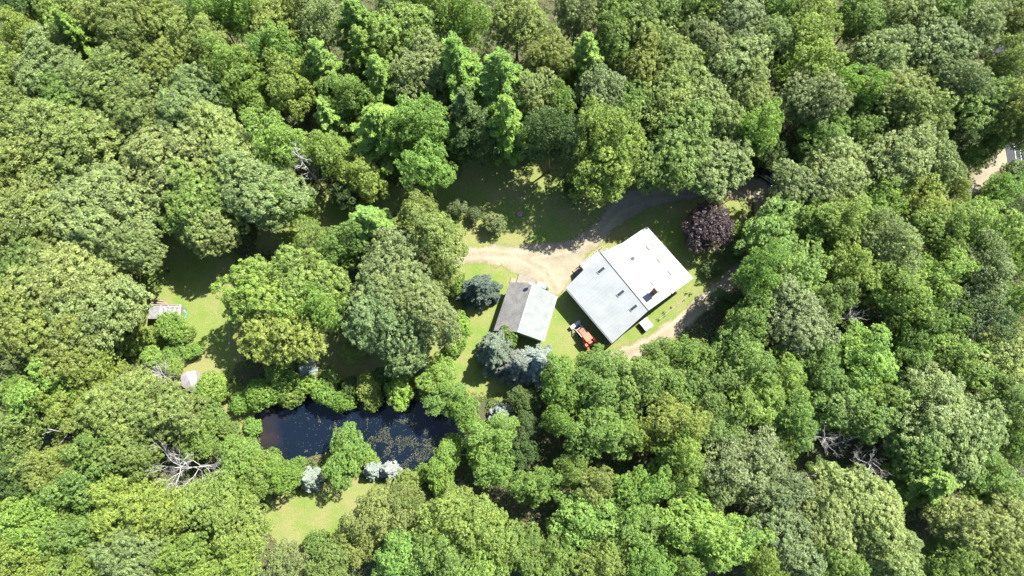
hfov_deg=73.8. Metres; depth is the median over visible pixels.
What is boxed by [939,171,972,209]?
broadleaf tree
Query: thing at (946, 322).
broadleaf tree
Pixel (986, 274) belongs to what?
broadleaf tree
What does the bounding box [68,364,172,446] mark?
broadleaf tree
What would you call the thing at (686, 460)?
broadleaf tree
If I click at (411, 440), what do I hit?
pond weed
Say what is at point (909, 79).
broadleaf tree
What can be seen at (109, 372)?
broadleaf tree
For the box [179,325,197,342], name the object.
shrub
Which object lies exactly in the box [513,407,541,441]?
broadleaf tree
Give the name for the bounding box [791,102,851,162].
broadleaf tree
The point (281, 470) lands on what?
broadleaf tree
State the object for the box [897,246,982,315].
broadleaf tree
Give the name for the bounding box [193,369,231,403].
shrub
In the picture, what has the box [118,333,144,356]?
shrub
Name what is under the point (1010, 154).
road
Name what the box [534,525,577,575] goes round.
broadleaf tree
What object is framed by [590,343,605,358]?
broadleaf tree
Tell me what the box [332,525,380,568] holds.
broadleaf tree
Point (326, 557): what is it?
broadleaf tree
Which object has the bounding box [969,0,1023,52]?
broadleaf tree
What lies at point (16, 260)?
broadleaf tree
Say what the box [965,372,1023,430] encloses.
broadleaf tree
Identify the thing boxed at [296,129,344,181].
broadleaf tree
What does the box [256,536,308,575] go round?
broadleaf tree
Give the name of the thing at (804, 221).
broadleaf tree
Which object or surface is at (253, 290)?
broadleaf tree
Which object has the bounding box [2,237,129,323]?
broadleaf tree
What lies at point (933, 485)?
broadleaf tree
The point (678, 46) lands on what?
broadleaf tree
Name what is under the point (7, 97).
broadleaf tree
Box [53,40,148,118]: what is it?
broadleaf tree
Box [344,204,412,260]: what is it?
broadleaf tree
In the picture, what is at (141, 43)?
broadleaf tree
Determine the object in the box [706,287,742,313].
broadleaf tree
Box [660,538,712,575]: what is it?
broadleaf tree
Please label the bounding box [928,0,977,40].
broadleaf tree
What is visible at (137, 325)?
shrub
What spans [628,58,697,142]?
broadleaf tree
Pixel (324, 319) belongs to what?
broadleaf tree
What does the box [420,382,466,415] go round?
broadleaf tree
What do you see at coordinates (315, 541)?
shrub
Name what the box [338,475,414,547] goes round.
broadleaf tree
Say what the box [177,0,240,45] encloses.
broadleaf tree
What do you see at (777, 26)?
broadleaf tree
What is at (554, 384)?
broadleaf tree
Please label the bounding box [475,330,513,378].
spruce tree
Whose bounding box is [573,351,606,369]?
broadleaf tree
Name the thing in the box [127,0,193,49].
broadleaf tree
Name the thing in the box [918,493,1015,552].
broadleaf tree
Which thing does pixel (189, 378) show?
tarp shelter
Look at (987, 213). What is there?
broadleaf tree
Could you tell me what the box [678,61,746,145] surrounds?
broadleaf tree
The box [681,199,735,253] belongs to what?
broadleaf tree
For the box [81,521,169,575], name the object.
broadleaf tree
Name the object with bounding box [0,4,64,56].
broadleaf tree
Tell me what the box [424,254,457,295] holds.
broadleaf tree
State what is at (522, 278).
concrete pad
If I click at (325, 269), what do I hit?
broadleaf tree
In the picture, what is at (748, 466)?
broadleaf tree
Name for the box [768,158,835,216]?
broadleaf tree
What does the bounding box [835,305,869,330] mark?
dead tree
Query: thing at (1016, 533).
broadleaf tree
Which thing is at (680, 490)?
broadleaf tree
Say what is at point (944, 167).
broadleaf tree
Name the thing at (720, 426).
broadleaf tree
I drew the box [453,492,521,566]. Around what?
broadleaf tree
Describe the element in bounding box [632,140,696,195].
broadleaf tree
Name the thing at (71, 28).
pine tree
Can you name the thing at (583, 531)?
broadleaf tree
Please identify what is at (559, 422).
broadleaf tree
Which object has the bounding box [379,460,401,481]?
spruce tree
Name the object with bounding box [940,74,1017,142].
broadleaf tree
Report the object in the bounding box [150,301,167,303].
plank
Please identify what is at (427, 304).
broadleaf tree
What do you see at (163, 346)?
weeds
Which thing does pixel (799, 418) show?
broadleaf tree
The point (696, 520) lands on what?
broadleaf tree
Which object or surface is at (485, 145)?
broadleaf tree
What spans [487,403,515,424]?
spruce tree
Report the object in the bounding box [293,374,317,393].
shrub
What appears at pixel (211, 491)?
broadleaf tree
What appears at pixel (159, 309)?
shed
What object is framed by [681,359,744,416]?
broadleaf tree
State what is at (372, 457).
shrub
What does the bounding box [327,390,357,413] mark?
shrub
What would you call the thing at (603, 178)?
broadleaf tree
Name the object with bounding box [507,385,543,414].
broadleaf tree
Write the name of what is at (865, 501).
broadleaf tree
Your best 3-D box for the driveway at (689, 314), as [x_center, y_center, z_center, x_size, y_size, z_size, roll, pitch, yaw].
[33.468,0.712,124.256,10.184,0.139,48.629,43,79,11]
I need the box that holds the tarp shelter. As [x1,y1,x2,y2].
[181,371,199,392]
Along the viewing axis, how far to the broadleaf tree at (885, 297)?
110.58 m
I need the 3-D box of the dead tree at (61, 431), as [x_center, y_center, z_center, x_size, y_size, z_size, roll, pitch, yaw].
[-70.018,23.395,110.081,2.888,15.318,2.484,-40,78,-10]
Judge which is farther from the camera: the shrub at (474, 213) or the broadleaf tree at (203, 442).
the shrub at (474, 213)
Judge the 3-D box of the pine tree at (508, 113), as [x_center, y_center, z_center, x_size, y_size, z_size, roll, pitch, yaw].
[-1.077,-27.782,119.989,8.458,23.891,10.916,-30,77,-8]
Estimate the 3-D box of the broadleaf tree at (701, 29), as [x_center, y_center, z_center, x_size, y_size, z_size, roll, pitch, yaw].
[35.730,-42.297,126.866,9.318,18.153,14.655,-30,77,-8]
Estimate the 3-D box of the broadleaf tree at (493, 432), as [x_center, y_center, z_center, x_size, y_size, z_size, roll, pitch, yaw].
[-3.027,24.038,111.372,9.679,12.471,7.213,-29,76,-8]
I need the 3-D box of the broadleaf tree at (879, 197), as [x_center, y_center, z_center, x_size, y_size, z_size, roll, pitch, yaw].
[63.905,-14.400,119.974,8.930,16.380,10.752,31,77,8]
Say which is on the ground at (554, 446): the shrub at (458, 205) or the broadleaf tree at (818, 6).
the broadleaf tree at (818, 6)
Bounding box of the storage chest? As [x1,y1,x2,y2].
[537,281,544,287]
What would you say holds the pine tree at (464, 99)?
on the lawn at (531, 190)
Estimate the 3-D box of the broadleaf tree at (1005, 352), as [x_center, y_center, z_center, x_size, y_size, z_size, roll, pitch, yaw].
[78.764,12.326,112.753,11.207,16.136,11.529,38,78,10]
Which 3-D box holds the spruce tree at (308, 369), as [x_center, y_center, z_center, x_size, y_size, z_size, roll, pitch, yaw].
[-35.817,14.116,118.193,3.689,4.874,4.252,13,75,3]
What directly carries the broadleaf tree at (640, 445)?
on the ground at (554, 446)
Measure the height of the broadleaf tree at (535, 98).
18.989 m
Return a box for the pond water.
[254,393,466,470]
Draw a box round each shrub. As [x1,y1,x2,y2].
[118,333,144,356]
[126,307,146,331]
[132,325,159,344]
[139,344,164,368]
[153,310,187,344]
[161,355,185,377]
[162,340,184,363]
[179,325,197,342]
[182,341,204,359]
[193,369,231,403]
[199,398,230,432]
[217,419,242,440]
[229,391,252,415]
[234,435,262,465]
[242,378,279,412]
[243,415,262,436]
[263,360,298,392]
[263,447,283,464]
[275,228,298,251]
[277,385,306,409]
[286,456,306,475]
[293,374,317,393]
[302,528,331,557]
[311,378,339,407]
[321,365,340,389]
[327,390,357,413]
[337,343,368,363]
[341,375,356,395]
[349,194,366,207]
[354,370,380,400]
[361,390,384,412]
[361,448,380,465]
[370,367,391,385]
[383,373,414,411]
[395,468,422,490]
[413,462,435,482]
[428,468,454,497]
[440,432,464,451]
[444,273,464,296]
[445,334,467,359]
[446,197,469,216]
[454,310,472,341]
[468,206,481,222]
[480,211,506,233]
[500,324,519,349]
[699,259,723,277]
[717,239,745,263]
[729,218,750,237]
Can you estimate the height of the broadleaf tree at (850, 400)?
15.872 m
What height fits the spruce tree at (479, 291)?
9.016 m
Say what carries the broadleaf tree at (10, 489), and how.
on the ground at (554, 446)
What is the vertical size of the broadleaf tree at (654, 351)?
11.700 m
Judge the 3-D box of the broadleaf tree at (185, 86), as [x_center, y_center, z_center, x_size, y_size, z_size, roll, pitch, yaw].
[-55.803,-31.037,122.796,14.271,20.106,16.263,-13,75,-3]
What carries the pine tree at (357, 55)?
on the ground at (554, 446)
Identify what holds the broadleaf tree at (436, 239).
on the lawn at (531, 190)
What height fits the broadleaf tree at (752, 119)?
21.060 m
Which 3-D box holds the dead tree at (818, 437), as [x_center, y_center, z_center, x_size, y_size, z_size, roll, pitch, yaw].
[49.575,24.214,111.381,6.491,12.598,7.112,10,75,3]
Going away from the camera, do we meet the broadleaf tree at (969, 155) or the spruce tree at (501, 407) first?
the spruce tree at (501, 407)
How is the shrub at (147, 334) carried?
on the lawn at (188, 279)
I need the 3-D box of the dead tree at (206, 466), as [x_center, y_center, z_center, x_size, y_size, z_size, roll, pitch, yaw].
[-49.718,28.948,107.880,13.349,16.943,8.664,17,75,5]
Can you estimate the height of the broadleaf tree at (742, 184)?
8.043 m
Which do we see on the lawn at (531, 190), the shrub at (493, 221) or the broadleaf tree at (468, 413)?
the shrub at (493, 221)
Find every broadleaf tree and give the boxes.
[0,0,60,49]
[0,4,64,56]
[0,42,42,103]
[0,80,69,170]
[0,96,131,195]
[0,130,67,217]
[0,167,87,264]
[0,237,59,311]
[0,271,66,361]
[0,336,43,379]
[0,373,46,422]
[0,399,60,468]
[0,446,50,516]
[0,487,83,557]
[0,528,65,575]
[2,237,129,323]
[2,349,89,427]
[5,436,82,495]
[9,23,87,106]
[25,0,85,46]
[30,68,110,137]
[30,383,92,438]
[31,300,121,395]
[32,459,124,521]
[33,512,110,567]
[39,158,165,264]
[43,258,154,357]
[44,543,106,575]
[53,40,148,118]
[57,421,126,484]
[66,0,147,48]
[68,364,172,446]
[72,346,134,404]
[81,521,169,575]
[85,470,152,544]
[93,16,157,73]
[93,221,169,274]
[96,431,164,480]
[103,68,183,151]
[112,377,210,447]
[117,119,223,210]
[119,478,199,545]
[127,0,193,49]
[137,38,197,90]
[151,529,217,575]
[155,61,236,145]
[156,7,238,79]
[158,155,242,246]
[174,469,247,537]
[175,206,250,258]
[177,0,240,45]
[178,413,223,462]
[182,95,269,192]
[190,528,263,575]
[195,31,270,115]
[209,254,314,336]
[210,489,274,562]
[215,146,317,233]
[216,0,265,42]
[217,433,258,491]
[221,78,277,127]
[232,299,326,368]
[233,448,280,502]
[238,104,311,181]
[243,17,307,80]
[249,0,312,65]
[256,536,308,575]
[261,180,315,228]
[262,47,316,121]
[262,241,352,320]
[264,458,303,494]
[289,214,335,280]
[291,0,347,52]
[295,274,350,332]
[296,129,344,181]
[303,537,355,575]
[314,73,381,122]
[315,219,373,270]
[320,421,370,491]
[327,181,358,213]
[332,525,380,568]
[336,142,390,203]
[338,284,425,359]
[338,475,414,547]
[351,225,432,317]
[359,0,446,64]
[370,268,462,348]
[371,526,422,575]
[374,0,428,37]
[377,92,458,159]
[381,322,436,377]
[384,481,425,530]
[386,27,453,107]
[392,187,440,243]
[393,133,457,199]
[397,199,468,280]
[407,519,470,575]
[410,481,490,540]
[414,0,466,37]
[414,351,456,396]
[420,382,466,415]
[423,439,462,480]
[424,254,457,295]
[436,0,494,52]
[444,388,480,434]
[450,100,505,165]
[452,538,513,575]
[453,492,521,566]
[463,410,519,453]
[464,437,497,475]
[472,446,516,488]
[487,0,548,62]
[494,521,545,575]
[506,438,539,470]
[506,465,565,508]
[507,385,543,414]
[510,66,558,124]
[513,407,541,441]
[514,105,589,172]
[522,23,577,86]
[533,77,577,127]
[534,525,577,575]
[538,404,574,437]
[539,350,583,413]
[545,488,623,554]
[553,0,605,46]
[553,449,592,487]
[562,168,590,207]
[562,398,645,460]
[566,133,647,207]
[566,462,617,513]
[567,349,626,415]
[568,530,628,575]
[571,93,645,178]
[573,60,634,127]
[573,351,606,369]
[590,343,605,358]
[592,8,637,73]
[593,501,664,560]
[595,0,633,45]
[606,350,667,416]
[609,458,675,528]
[616,417,655,452]
[617,79,658,137]
[620,0,684,54]
[621,20,667,88]
[623,525,681,575]
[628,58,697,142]
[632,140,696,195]
[638,392,712,444]
[639,336,682,380]
[641,357,704,413]
[645,30,710,97]
[649,97,720,189]
[649,490,749,572]
[650,418,705,490]
[656,464,708,503]
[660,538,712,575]
[663,0,728,33]
[669,334,721,378]
[678,11,737,79]
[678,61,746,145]
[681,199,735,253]
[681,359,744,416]
[682,403,748,452]
[685,136,754,202]
[687,512,779,573]
[689,423,790,505]
[696,457,750,511]
[699,30,777,104]
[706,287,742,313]
[707,327,779,390]
[709,163,748,192]
[711,0,768,52]
[715,289,776,352]
[721,371,786,433]
[722,56,775,127]
[725,96,784,156]
[730,237,791,307]
[734,192,800,261]
[742,541,791,575]
[743,499,827,575]
[745,470,815,529]
[749,137,788,171]
[749,344,809,406]
[750,12,802,72]
[752,0,803,34]
[756,269,842,361]
[758,234,836,303]
[758,433,802,468]
[762,388,820,451]
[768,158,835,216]
[769,9,849,94]
[771,64,856,134]
[773,0,843,61]
[781,196,840,247]
[786,333,848,398]
[788,133,871,207]
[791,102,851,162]
[791,479,857,572]
[799,190,874,250]
[804,372,902,445]
[805,275,860,323]
[805,528,871,575]
[806,454,846,488]
[813,461,916,566]
[818,62,894,119]
[821,240,883,300]
[827,0,893,50]
[831,318,899,396]
[835,512,925,575]
[840,24,916,86]
[841,110,892,151]
[842,171,909,229]
[846,380,937,423]
[849,204,924,289]
[850,66,940,122]
[853,116,942,193]
[857,259,935,336]
[869,0,942,44]
[871,85,960,143]
[877,404,946,481]
[877,458,960,512]
[880,357,976,458]
[882,321,936,383]
[888,168,951,229]
[894,5,983,77]
[897,199,980,263]
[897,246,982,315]
[898,324,1002,398]
[903,301,976,348]
[909,46,998,118]
[912,124,968,196]
[915,525,981,575]
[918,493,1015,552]
[922,393,1011,488]
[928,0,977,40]
[935,195,1023,258]
[935,283,1018,349]
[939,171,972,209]
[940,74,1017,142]
[940,116,976,149]
[940,225,1018,312]
[944,441,1023,507]
[946,0,1016,59]
[955,325,1023,391]
[956,138,995,174]
[963,77,1023,145]
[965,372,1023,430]
[966,484,1023,575]
[968,535,1023,575]
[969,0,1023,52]
[975,124,1010,161]
[975,171,1023,206]
[978,31,1023,92]
[981,235,1023,287]
[982,194,1023,241]
[985,277,1023,336]
[987,413,1023,468]
[995,118,1023,151]
[999,157,1023,187]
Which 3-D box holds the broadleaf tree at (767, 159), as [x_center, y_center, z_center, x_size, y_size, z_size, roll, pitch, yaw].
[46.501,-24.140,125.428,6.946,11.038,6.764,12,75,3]
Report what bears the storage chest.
on the driveway at (551, 265)
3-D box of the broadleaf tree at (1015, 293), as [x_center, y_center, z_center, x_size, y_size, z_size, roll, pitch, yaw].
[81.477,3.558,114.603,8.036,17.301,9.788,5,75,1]
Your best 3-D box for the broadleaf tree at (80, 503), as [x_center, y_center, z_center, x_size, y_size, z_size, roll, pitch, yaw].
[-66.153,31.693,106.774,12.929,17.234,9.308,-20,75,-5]
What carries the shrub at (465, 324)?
on the lawn at (531, 190)
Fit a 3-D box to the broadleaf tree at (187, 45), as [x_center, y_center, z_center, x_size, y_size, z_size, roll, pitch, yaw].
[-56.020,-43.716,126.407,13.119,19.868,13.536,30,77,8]
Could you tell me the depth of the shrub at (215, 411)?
114.05 m
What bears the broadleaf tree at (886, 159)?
on the ground at (554, 446)
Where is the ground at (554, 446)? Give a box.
[0,0,1023,575]
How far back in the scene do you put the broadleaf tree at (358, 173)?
118.91 m
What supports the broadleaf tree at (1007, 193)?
on the ground at (554, 446)
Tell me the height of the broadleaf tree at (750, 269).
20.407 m
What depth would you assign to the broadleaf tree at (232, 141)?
113.74 m
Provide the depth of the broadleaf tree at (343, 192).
121.50 m
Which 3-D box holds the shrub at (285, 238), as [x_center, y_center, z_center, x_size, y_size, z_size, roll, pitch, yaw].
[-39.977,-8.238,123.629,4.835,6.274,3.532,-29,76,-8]
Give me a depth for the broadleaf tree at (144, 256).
111.49 m
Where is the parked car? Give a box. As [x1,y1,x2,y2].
[753,166,776,185]
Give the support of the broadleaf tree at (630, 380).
on the ground at (554, 446)
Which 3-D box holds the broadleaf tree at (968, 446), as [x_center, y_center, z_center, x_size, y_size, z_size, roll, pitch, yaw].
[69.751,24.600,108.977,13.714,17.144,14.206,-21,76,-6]
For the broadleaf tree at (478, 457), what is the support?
on the ground at (554, 446)
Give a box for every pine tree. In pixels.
[48,6,118,76]
[301,37,351,98]
[312,96,356,152]
[335,0,392,67]
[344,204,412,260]
[346,23,384,87]
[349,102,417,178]
[363,53,411,106]
[430,30,485,116]
[441,84,490,164]
[466,46,534,124]
[485,93,531,166]
[561,31,609,99]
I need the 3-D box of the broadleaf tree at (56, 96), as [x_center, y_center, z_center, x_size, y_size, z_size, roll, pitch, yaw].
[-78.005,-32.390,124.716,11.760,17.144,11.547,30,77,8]
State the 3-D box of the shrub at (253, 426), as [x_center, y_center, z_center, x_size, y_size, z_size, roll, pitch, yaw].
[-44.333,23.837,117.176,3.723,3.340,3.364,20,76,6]
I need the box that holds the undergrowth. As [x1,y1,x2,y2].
[0,0,1023,575]
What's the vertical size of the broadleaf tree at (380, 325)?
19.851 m
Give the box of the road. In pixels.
[992,45,1023,206]
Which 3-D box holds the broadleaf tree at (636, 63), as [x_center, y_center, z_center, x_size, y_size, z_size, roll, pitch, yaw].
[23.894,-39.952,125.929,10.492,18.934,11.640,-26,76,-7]
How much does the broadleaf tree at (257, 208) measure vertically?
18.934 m
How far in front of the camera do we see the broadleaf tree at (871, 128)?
119.38 m
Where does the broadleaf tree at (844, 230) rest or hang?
on the ground at (554, 446)
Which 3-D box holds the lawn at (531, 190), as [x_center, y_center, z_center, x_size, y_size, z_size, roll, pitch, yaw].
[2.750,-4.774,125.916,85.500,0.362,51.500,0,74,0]
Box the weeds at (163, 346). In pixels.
[119,321,187,368]
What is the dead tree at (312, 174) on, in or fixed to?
on the lawn at (324, 211)
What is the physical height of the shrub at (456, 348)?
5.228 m
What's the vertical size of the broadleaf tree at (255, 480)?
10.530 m
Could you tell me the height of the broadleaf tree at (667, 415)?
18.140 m
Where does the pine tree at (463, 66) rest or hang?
on the ground at (554, 446)
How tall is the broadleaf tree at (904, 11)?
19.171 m
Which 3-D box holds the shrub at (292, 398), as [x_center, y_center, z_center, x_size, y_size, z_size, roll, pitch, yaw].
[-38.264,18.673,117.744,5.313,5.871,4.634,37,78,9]
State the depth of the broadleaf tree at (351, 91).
118.85 m
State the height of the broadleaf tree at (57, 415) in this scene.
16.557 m
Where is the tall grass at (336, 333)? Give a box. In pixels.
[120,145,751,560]
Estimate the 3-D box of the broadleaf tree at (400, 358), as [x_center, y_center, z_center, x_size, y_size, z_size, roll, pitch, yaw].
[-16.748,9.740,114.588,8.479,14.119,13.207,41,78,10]
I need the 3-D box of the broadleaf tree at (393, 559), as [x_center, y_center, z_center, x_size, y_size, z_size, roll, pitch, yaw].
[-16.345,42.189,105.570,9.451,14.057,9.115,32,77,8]
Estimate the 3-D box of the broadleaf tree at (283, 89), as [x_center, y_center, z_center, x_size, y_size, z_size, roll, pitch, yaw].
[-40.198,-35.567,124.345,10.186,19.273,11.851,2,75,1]
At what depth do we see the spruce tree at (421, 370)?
118.08 m
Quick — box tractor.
[569,320,596,349]
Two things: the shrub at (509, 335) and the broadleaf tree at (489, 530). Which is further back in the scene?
the shrub at (509, 335)
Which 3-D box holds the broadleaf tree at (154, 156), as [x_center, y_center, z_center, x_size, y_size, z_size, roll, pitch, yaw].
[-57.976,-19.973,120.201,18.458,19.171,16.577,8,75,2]
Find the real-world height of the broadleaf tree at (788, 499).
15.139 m
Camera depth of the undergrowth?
117.75 m
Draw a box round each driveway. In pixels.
[451,178,774,295]
[605,188,769,364]
[772,149,1007,215]
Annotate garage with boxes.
[494,282,556,341]
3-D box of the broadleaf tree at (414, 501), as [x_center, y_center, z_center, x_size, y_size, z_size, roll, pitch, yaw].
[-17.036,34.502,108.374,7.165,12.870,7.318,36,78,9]
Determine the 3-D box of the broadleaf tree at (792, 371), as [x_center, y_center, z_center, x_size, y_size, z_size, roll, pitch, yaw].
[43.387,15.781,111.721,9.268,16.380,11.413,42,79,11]
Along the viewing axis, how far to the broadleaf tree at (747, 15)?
120.86 m
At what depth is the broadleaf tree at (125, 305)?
106.98 m
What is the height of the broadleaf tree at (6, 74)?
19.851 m
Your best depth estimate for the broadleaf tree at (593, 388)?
107.96 m
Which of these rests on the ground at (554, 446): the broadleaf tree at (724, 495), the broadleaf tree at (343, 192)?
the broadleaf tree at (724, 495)
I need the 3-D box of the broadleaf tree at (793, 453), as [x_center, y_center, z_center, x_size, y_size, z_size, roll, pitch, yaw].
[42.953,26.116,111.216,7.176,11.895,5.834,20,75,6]
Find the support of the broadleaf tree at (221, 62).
on the ground at (554, 446)
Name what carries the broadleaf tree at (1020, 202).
on the ground at (554, 446)
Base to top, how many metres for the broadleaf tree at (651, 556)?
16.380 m
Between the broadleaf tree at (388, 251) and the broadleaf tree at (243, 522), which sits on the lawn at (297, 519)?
the broadleaf tree at (243, 522)
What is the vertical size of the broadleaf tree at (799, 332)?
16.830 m
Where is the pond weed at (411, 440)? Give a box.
[282,397,463,471]
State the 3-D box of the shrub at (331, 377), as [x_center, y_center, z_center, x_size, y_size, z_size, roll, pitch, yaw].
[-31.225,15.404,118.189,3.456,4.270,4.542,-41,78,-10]
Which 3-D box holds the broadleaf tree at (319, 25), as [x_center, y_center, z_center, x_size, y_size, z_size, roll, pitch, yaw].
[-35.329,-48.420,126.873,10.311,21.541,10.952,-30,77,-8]
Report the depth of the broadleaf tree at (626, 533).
101.91 m
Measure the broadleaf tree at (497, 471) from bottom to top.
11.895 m
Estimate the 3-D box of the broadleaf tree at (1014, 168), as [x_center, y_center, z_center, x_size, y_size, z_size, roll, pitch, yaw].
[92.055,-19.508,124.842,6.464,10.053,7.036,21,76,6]
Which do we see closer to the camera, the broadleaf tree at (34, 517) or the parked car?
the broadleaf tree at (34, 517)
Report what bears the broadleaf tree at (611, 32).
on the ground at (554, 446)
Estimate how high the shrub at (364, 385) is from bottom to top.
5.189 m
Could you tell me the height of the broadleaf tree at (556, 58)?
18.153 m
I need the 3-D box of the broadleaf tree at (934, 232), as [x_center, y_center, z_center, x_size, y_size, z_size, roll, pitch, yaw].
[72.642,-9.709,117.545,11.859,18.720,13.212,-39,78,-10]
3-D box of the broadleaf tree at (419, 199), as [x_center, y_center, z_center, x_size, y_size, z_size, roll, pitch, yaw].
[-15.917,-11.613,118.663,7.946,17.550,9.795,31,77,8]
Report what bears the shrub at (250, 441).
on the ground at (554, 446)
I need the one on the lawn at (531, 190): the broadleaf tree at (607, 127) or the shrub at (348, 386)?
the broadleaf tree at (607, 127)
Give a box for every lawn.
[119,232,246,383]
[215,380,260,451]
[254,180,441,253]
[264,471,439,560]
[287,145,750,402]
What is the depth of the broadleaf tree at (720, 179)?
117.11 m
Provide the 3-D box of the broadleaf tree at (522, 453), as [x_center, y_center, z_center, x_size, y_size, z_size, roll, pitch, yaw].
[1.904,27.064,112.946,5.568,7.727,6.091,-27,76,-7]
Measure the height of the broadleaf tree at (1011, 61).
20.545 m
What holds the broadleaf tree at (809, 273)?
on the ground at (554, 446)
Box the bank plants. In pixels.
[240,383,471,481]
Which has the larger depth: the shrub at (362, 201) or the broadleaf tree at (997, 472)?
the shrub at (362, 201)
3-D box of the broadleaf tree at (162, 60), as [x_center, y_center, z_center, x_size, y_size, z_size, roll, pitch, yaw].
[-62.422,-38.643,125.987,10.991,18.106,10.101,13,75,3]
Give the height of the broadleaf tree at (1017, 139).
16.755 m
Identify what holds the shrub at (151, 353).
on the lawn at (188, 279)
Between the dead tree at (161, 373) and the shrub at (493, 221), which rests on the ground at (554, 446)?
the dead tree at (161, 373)
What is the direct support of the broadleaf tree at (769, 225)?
on the ground at (554, 446)
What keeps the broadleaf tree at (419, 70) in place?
on the ground at (554, 446)
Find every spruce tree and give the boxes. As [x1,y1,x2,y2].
[297,359,318,376]
[299,465,325,492]
[362,461,381,480]
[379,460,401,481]
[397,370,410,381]
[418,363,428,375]
[456,274,502,309]
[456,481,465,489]
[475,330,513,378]
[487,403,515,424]
[495,348,531,389]
[520,343,557,390]
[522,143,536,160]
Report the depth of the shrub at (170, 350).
119.41 m
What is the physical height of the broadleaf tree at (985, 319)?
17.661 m
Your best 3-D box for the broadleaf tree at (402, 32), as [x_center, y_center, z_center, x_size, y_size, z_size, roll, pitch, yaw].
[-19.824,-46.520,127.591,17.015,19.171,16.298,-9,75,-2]
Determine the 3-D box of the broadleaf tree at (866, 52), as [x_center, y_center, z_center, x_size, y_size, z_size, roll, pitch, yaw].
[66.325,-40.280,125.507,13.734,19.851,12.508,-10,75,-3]
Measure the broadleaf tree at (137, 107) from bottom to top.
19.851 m
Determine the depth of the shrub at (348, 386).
116.61 m
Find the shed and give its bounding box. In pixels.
[148,304,186,320]
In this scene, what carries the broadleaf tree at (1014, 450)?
on the ground at (554, 446)
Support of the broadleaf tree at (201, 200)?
on the ground at (554, 446)
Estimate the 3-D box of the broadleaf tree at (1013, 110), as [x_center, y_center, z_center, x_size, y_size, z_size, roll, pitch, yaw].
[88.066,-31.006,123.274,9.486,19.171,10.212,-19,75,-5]
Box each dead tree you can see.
[42,425,80,441]
[143,359,184,382]
[147,439,233,493]
[291,142,332,191]
[805,425,839,456]
[823,434,854,451]
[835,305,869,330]
[844,444,889,477]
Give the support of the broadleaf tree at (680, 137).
on the lawn at (531, 190)
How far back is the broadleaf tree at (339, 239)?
111.44 m
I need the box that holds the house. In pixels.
[565,227,692,343]
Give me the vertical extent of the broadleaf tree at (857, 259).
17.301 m
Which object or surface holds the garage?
on the lawn at (531, 190)
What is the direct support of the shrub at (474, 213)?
on the lawn at (531, 190)
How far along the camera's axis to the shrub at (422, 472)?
113.33 m
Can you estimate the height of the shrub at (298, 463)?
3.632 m
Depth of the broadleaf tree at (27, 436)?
105.43 m
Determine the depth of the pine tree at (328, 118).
120.99 m
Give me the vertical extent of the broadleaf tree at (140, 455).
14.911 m
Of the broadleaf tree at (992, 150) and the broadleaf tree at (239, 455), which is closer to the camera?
the broadleaf tree at (239, 455)
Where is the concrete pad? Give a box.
[517,274,535,283]
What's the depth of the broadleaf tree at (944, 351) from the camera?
107.96 m
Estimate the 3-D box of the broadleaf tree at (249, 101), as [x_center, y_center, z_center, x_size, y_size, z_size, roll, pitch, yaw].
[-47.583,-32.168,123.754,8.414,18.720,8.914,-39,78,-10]
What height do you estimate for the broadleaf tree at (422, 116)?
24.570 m
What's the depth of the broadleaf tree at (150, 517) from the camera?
101.92 m
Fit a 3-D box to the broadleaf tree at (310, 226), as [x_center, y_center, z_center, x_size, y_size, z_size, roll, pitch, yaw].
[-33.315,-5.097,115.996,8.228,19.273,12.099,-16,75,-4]
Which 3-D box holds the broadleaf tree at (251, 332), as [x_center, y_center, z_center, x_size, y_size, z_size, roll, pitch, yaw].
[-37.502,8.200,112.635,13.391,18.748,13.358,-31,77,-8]
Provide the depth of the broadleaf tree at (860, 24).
122.52 m
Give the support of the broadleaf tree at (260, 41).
on the ground at (554, 446)
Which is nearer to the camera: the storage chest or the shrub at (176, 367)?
the shrub at (176, 367)
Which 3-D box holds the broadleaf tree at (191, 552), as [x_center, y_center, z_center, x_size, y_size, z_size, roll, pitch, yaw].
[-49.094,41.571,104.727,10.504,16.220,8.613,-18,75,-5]
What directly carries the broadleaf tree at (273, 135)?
on the ground at (554, 446)
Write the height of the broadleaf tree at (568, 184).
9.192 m
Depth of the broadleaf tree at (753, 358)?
108.06 m
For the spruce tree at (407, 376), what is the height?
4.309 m
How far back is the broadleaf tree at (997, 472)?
102.94 m
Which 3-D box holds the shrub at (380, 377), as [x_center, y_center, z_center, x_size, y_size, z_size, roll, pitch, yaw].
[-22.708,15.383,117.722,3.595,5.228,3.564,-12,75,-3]
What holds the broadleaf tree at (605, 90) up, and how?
on the ground at (554, 446)
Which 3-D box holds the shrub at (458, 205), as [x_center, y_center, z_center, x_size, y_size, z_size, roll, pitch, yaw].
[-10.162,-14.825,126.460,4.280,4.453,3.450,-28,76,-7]
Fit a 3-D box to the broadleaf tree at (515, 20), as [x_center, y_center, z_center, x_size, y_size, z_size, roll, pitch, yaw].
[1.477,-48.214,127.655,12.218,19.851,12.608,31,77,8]
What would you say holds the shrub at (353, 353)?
on the lawn at (531, 190)
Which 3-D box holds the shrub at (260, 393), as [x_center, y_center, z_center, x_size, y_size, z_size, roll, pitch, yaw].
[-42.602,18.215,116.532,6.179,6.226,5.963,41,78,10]
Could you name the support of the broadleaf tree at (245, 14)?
on the ground at (554, 446)
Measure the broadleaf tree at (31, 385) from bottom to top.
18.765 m
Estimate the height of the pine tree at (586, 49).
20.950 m
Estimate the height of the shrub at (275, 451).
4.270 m

